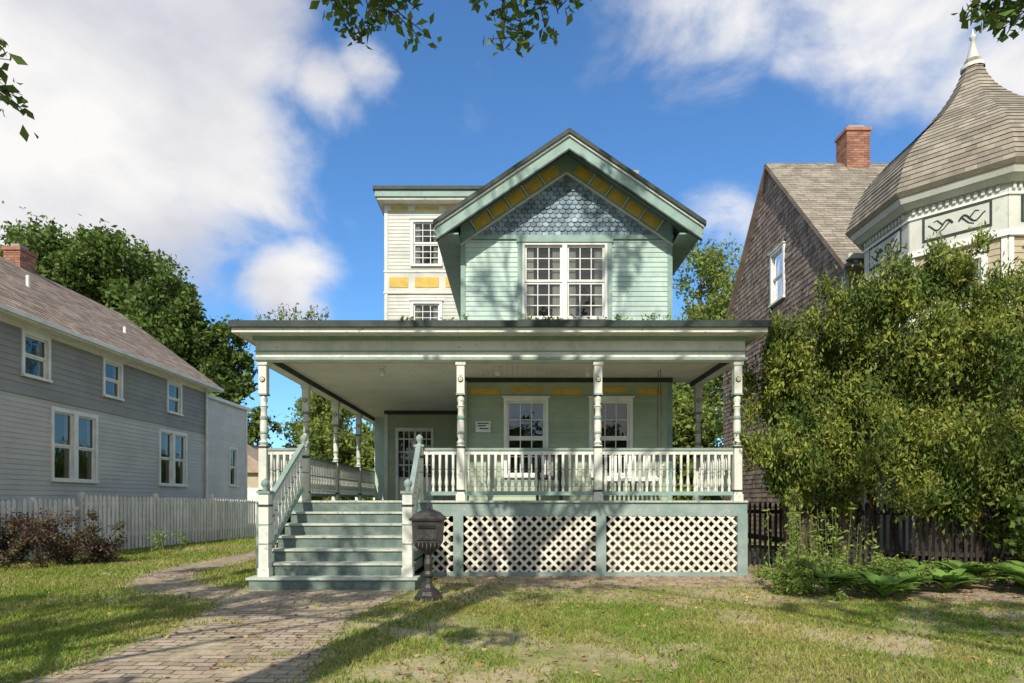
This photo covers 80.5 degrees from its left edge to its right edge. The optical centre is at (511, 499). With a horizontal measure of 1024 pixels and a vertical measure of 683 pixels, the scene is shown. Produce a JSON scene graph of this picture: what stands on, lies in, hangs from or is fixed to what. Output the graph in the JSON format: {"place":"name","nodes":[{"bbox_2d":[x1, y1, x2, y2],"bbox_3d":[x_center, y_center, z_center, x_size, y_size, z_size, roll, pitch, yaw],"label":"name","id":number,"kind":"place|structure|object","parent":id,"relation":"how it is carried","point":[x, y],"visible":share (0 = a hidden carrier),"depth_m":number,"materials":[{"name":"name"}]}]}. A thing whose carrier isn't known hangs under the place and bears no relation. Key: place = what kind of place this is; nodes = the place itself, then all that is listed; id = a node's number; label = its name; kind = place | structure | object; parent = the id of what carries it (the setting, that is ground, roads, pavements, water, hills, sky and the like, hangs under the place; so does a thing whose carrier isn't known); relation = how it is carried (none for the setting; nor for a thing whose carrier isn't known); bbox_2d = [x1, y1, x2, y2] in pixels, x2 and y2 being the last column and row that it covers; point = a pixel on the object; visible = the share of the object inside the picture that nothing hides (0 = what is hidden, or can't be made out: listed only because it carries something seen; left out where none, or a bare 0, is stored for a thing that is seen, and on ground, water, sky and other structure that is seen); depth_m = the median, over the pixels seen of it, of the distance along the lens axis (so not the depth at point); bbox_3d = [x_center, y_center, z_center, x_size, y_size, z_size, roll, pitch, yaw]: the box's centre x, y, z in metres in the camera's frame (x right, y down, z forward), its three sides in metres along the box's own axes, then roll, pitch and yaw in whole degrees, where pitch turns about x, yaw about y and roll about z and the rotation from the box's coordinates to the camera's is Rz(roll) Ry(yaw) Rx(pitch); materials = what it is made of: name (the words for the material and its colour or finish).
{"place":"outdoors","nodes":[
{"label":"outdoors","id":0,"kind":"place"},
{"bbox_2d":[122,552,255,599],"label":"side path","id":1,"kind":"structure","parent":0,"point":[162,578],"depth_m":10.21,"materials":[{"name":"brick"}]},
{"bbox_2d":[19,590,407,682],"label":"brick path","id":2,"kind":"structure","parent":0,"point":[182,656],"depth_m":5.74,"materials":[{"name":"beige brick"}]},
{"bbox_2d":[257,360,743,500],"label":"porch posts","id":3,"kind":"object","parent":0,"point":[263,393],"visible":0.81,"depth_m":10.95,"materials":[{"name":"white wood"}]},
{"bbox_2d":[228,320,770,423],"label":"porch roof","id":4,"kind":"structure","parent":3,"relation":"on","point":[369,370],"depth_m":10.90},
{"bbox_2d":[255,303,735,319],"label":"gutter weeds","id":5,"kind":"object","parent":4,"relation":"on","point":[442,319],"visible":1,"depth_m":10.51,"materials":[{"name":"green plant"}]},
{"bbox_2d":[600,369,663,480],"bbox_3d":[2.350,-1.485,12.100,1.260,2.230,0.500,0,0,0],"label":"porch swing","id":6,"kind":"object","parent":4,"relation":"hanging from","point":[643,477],"visible":0.47,"depth_m":12.32,"materials":[{"name":"white wood"}]},
{"bbox_2d":[0,522,1023,682],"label":"ground","id":7,"kind":"structure","parent":0,"point":[590,663],"depth_m":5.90,"materials":[{"name":"green plant"}]},
{"bbox_2d":[0,37,38,141],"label":"young oak tree","id":8,"kind":"object","parent":7,"relation":"on","point":[6,91],"visible":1,"depth_m":4.04,"materials":[{"name":"green plant"}]},
{"bbox_2d":[0,497,78,560],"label":"white picket fence","id":9,"kind":"object","parent":7,"relation":"on","point":[28,506],"visible":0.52,"depth_m":13.91,"materials":[{"name":"paint"}]},
{"bbox_2d":[0,216,118,310],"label":"maple tree","id":10,"kind":"object","parent":7,"relation":"on","point":[38,253],"visible":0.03,"depth_m":38.82,"materials":[{"name":"green plant"}]},
{"bbox_2d":[0,507,127,569],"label":"brown shrub","id":11,"kind":"object","parent":7,"relation":"on","point":[99,550],"visible":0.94,"depth_m":12.60,"materials":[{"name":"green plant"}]},
{"bbox_2d":[2,201,192,314],"bbox_3d":[-27.278,-8.653,40.280,10.957,20.266,11.704,0,0,0],"label":"maple tree","id":12,"kind":"object","parent":7,"relation":"on","point":[98,255],"visible":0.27,"depth_m":37.40,"materials":[{"name":"green plant"}]},
{"bbox_2d":[0,243,250,558],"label":"grey house","id":13,"kind":"structure","parent":7,"relation":"on","point":[97,399],"depth_m":17.29,"materials":[{"name":"grey wood"}]},
{"bbox_2d":[78,492,255,549],"bbox_3d":[-10.114,0.590,18.687,0.160,1.580,7.189,0,0,11],"label":"white picket fence","id":14,"kind":"object","parent":7,"relation":"on","point":[118,508],"visible":0.84,"depth_m":17.93,"materials":[{"name":"paint"}]},
{"bbox_2d":[147,529,190,553],"bbox_3d":[-8.905,1.086,15.569,0.631,0.679,1.169,0,0,20],"label":"shrub","id":15,"kind":"object","parent":7,"relation":"on","point":[179,548],"visible":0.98,"depth_m":15.48,"materials":[{"name":"green plant"}]},
{"bbox_2d":[99,259,254,412],"bbox_3d":[-20.930,-7.052,38.885,8.941,17.063,11.081,0,0,0],"label":"maple tree","id":16,"kind":"object","parent":7,"relation":"on","point":[172,319],"visible":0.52,"depth_m":37.82,"materials":[{"name":"green plant"}]},
{"bbox_2d":[197,343,284,447],"bbox_3d":[-18.683,-4.502,40.571,6.711,11.965,6.567,0,0,0],"label":"maple tree","id":17,"kind":"object","parent":7,"relation":"on","point":[238,363],"visible":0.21,"depth_m":39.77,"materials":[{"name":"green plant"}]},
{"bbox_2d":[247,444,287,522],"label":"yellow cottage","id":18,"kind":"structure","parent":7,"relation":"on","point":[252,470],"depth_m":35.95,"materials":[{"name":"beige paint"}]},
{"bbox_2d":[277,388,362,497],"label":"locust tree","id":19,"kind":"object","parent":7,"relation":"on","point":[294,426],"visible":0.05,"depth_m":50.27,"materials":[{"name":"green plant"}]},
{"bbox_2d":[288,391,368,499],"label":"locust tree","id":20,"kind":"object","parent":7,"relation":"on","point":[321,426],"visible":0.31,"depth_m":42.34,"materials":[{"name":"green plant"}]},
{"bbox_2d":[245,503,425,590],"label":"front steps","id":21,"kind":"structure","parent":7,"relation":"on","point":[339,546],"depth_m":9.79,"materials":[{"name":"paint"}]},
{"bbox_2d":[256,434,732,576],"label":"porch railings","id":22,"kind":"object","parent":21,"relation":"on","point":[290,472],"visible":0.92,"depth_m":10.98,"materials":[{"name":"white wood"}]},
{"bbox_2d":[342,422,374,499],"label":"locust tree","id":23,"kind":"object","parent":7,"relation":"on","point":[367,450],"visible":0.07,"depth_m":41.33,"materials":[{"name":"green plant"}]},
{"bbox_2d":[409,505,446,601],"bbox_3d":[-1.160,0.725,8.400,0.480,1.310,0.410,0,0,0],"label":"cast iron mailbox","id":24,"kind":"object","parent":7,"relation":"on","point":[428,527],"visible":1,"depth_m":8.24,"materials":[{"name":"paint"}]},
{"bbox_2d":[373,185,483,499],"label":"tower","id":25,"kind":"structure","parent":7,"relation":"on","point":[416,282],"depth_m":17.79,"materials":[{"name":"beige paint"}]},
{"bbox_2d":[309,0,590,57],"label":"oak tree","id":26,"kind":"object","parent":7,"relation":"on","point":[343,13],"visible":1,"depth_m":5.51,"materials":[{"name":"green plant"}]},
{"bbox_2d":[255,500,747,572],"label":"porch deck","id":27,"kind":"structure","parent":7,"relation":"on","point":[589,507],"depth_m":11.43,"materials":[{"name":"paint"}]},
{"bbox_2d":[536,455,562,500],"bbox_3d":[0.750,-0.475,12.200,0.540,0.970,0.500,0,0,0],"label":"porch chair","id":28,"kind":"object","parent":27,"relation":"on","point":[559,472],"visible":0.44,"depth_m":12.40,"materials":[{"name":"metal"}]},
{"bbox_2d":[1,565,1023,682],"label":"fallen leaves","id":29,"kind":"object","parent":7,"relation":"on","point":[890,644],"visible":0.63,"depth_m":7.69,"materials":[{"name":"brown plant"}]},
{"bbox_2d":[460,154,673,499],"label":"front walls","id":30,"kind":"structure","parent":7,"relation":"on","point":[565,236],"depth_m":12.99,"materials":[{"name":"green paint"}]},
{"bbox_2d":[433,127,705,313],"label":"gable roof","id":31,"kind":"structure","parent":30,"relation":"on","point":[688,224],"depth_m":12.37,"materials":[{"name":"green paint"}]},
{"bbox_2d":[432,572,791,587],"bbox_3d":[1.600,1.375,10.450,6.000,0.001,2.300,0,0,0],"label":"garden bed","id":32,"kind":"object","parent":7,"relation":"on","point":[609,581],"visible":0.55,"depth_m":10.21,"materials":[{"name":"soil"}]},
{"bbox_2d":[256,514,747,575],"bbox_3d":[-0.185,0.815,15.472,8.872,1.130,9.124,0,0,0],"label":"porch lattice skirt","id":33,"kind":"object","parent":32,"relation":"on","point":[739,545],"visible":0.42,"depth_m":10.93,"materials":[{"name":"white paint"}]},
{"bbox_2d":[672,384,722,499],"bbox_3d":[7.427,-1.780,29.596,4.769,7.827,5.281,0,0,0],"label":"maple tree","id":34,"kind":"object","parent":7,"relation":"on","point":[683,421],"visible":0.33,"depth_m":28.22,"materials":[{"name":"green plant"}]},
{"bbox_2d":[672,380,725,499],"bbox_3d":[9.540,-2.655,32.147,4.300,8.270,7.007,0,0,0],"label":"maple tree","id":35,"kind":"object","parent":7,"relation":"on","point":[712,434],"visible":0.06,"depth_m":30.71,"materials":[{"name":"green plant"}]},
{"bbox_2d":[672,232,743,447],"bbox_3d":[11.264,-7.311,35.826,10.253,17.583,10.522,0,0,0],"label":"locust tree","id":36,"kind":"object","parent":7,"relation":"on","point":[717,279],"visible":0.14,"depth_m":35.36,"materials":[{"name":"green plant"}]},
{"bbox_2d":[765,570,814,585],"bbox_3d":[4.258,1.205,9.194,0.824,0.270,0.711,0,0,27],"label":"hosta plant","id":37,"kind":"object","parent":7,"relation":"on","point":[784,575],"visible":0.23,"depth_m":9.15,"materials":[{"name":"green plant"}]},
{"bbox_2d":[801,569,860,592],"bbox_3d":[4.598,1.174,8.724,0.913,0.332,0.832,0,0,-38],"label":"hosta plant","id":38,"kind":"object","parent":7,"relation":"on","point":[840,580],"visible":0.79,"depth_m":8.65,"materials":[{"name":"green plant"}]},
{"bbox_2d":[725,554,1023,604],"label":"garden bed","id":39,"kind":"object","parent":7,"relation":"on","point":[924,589],"visible":0.11,"depth_m":9.20,"materials":[{"name":"soil"}]},
{"bbox_2d":[761,502,880,588],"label":"tall weeds","id":40,"kind":"object","parent":39,"relation":"on","point":[792,548],"visible":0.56,"depth_m":10.01,"materials":[{"name":"green plant"}]},
{"bbox_2d":[725,220,1023,569],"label":"arborvitae tree","id":41,"kind":"object","parent":39,"relation":"on","point":[919,365],"visible":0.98,"depth_m":10.44,"materials":[{"name":"green plant"}]},
{"bbox_2d":[726,499,1023,575],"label":"dark picket fence","id":42,"kind":"object","parent":39,"relation":"on","point":[959,553],"visible":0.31,"depth_m":11.25,"materials":[{"name":"brown wood"}]},
{"bbox_2d":[873,566,930,580],"bbox_3d":[5.870,1.185,9.181,0.863,0.311,0.769,0,0,23],"label":"hosta plant","id":43,"kind":"object","parent":39,"relation":"on","point":[918,569],"visible":0.07,"depth_m":9.21,"materials":[{"name":"green plant"}]},
{"bbox_2d":[870,572,936,591],"bbox_3d":[5.601,1.190,8.740,0.907,0.300,0.769,0,0,29],"label":"hosta plant","id":44,"kind":"object","parent":39,"relation":"on","point":[909,574],"visible":0.18,"depth_m":8.63,"materials":[{"name":"green plant"}]},
{"bbox_2d":[893,559,939,572],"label":"hosta plant","id":45,"kind":"object","parent":39,"relation":"on","point":[914,563],"visible":0.09,"depth_m":9.95,"materials":[{"name":"green plant"}]},
{"bbox_2d":[923,568,986,590],"bbox_3d":[6.424,1.182,8.937,0.845,0.316,0.873,0,0,0],"label":"hosta plant","id":46,"kind":"object","parent":39,"relation":"on","point":[947,581],"visible":0.91,"depth_m":8.84,"materials":[{"name":"green plant"}]},
{"bbox_2d":[935,560,992,570],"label":"hosta plant","id":47,"kind":"object","parent":39,"relation":"on","point":[958,561],"visible":0.07,"depth_m":10.02,"materials":[{"name":"green plant"}]},
{"bbox_2d":[934,561,1011,586],"bbox_3d":[6.957,1.140,9.281,1.007,0.400,1.004,0,0,0],"label":"hosta plant","id":48,"kind":"object","parent":39,"relation":"on","point":[979,570],"visible":0.55,"depth_m":9.11,"materials":[{"name":"green plant"}]},
{"bbox_2d":[964,435,1023,559],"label":"lilac shrub","id":49,"kind":"object","parent":39,"relation":"on","point":[1015,523],"visible":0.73,"depth_m":9.99,"materials":[{"name":"green plant"}]},
{"bbox_2d":[994,563,1023,584],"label":"hosta plant","id":50,"kind":"object","parent":39,"relation":"on","point":[1017,572],"visible":0.99,"depth_m":8.91,"materials":[{"name":"green plant"}]},
{"bbox_2d":[996,560,1023,572],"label":"hosta plant","id":51,"kind":"object","parent":39,"relation":"on","point":[1019,563],"visible":0.3,"depth_m":9.62,"materials":[{"name":"green plant"}]},
{"bbox_2d":[848,572,924,597],"bbox_3d":[5.116,1.183,8.318,0.956,0.313,0.873,0,0,31],"label":"hosta plant","id":52,"kind":"object","parent":7,"relation":"on","point":[883,585],"visible":0.99,"depth_m":8.25,"materials":[{"name":"green plant"}]},
{"bbox_2d":[752,550,1023,601],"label":"ground cover weeds","id":53,"kind":"object","parent":7,"relation":"on","point":[792,568],"visible":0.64,"depth_m":8.89,"materials":[{"name":"green plant"}]},
{"bbox_2d":[951,0,1023,42],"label":"oak tree","id":54,"kind":"object","parent":7,"relation":"on","point":[996,16],"visible":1,"depth_m":5.48,"materials":[{"name":"green plant"}]},
{"bbox_2d":[0,0,1023,447],"label":"sky","id":55,"kind":"structure","parent":0,"point":[246,142],"materials":[{"name":"blue"}]},
{"bbox_2d":[723,173,870,548],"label":"house walls","id":56,"kind":"structure","parent":0,"point":[789,254],"depth_m":19.62,"materials":[{"name":"brown wood"}]},
{"bbox_2d":[725,125,888,319],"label":"roof","id":57,"kind":"structure","parent":56,"relation":"attached to","point":[822,197],"depth_m":18.85,"materials":[{"name":"grey"}]},
{"bbox_2d":[845,156,1023,566],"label":"turret walls","id":58,"kind":"structure","parent":0,"point":[992,195],"depth_m":11.66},
{"bbox_2d":[845,29,1023,233],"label":"turret roof","id":59,"kind":"structure","parent":58,"relation":"on","point":[977,121],"depth_m":11.94,"materials":[{"name":"grey wood"}]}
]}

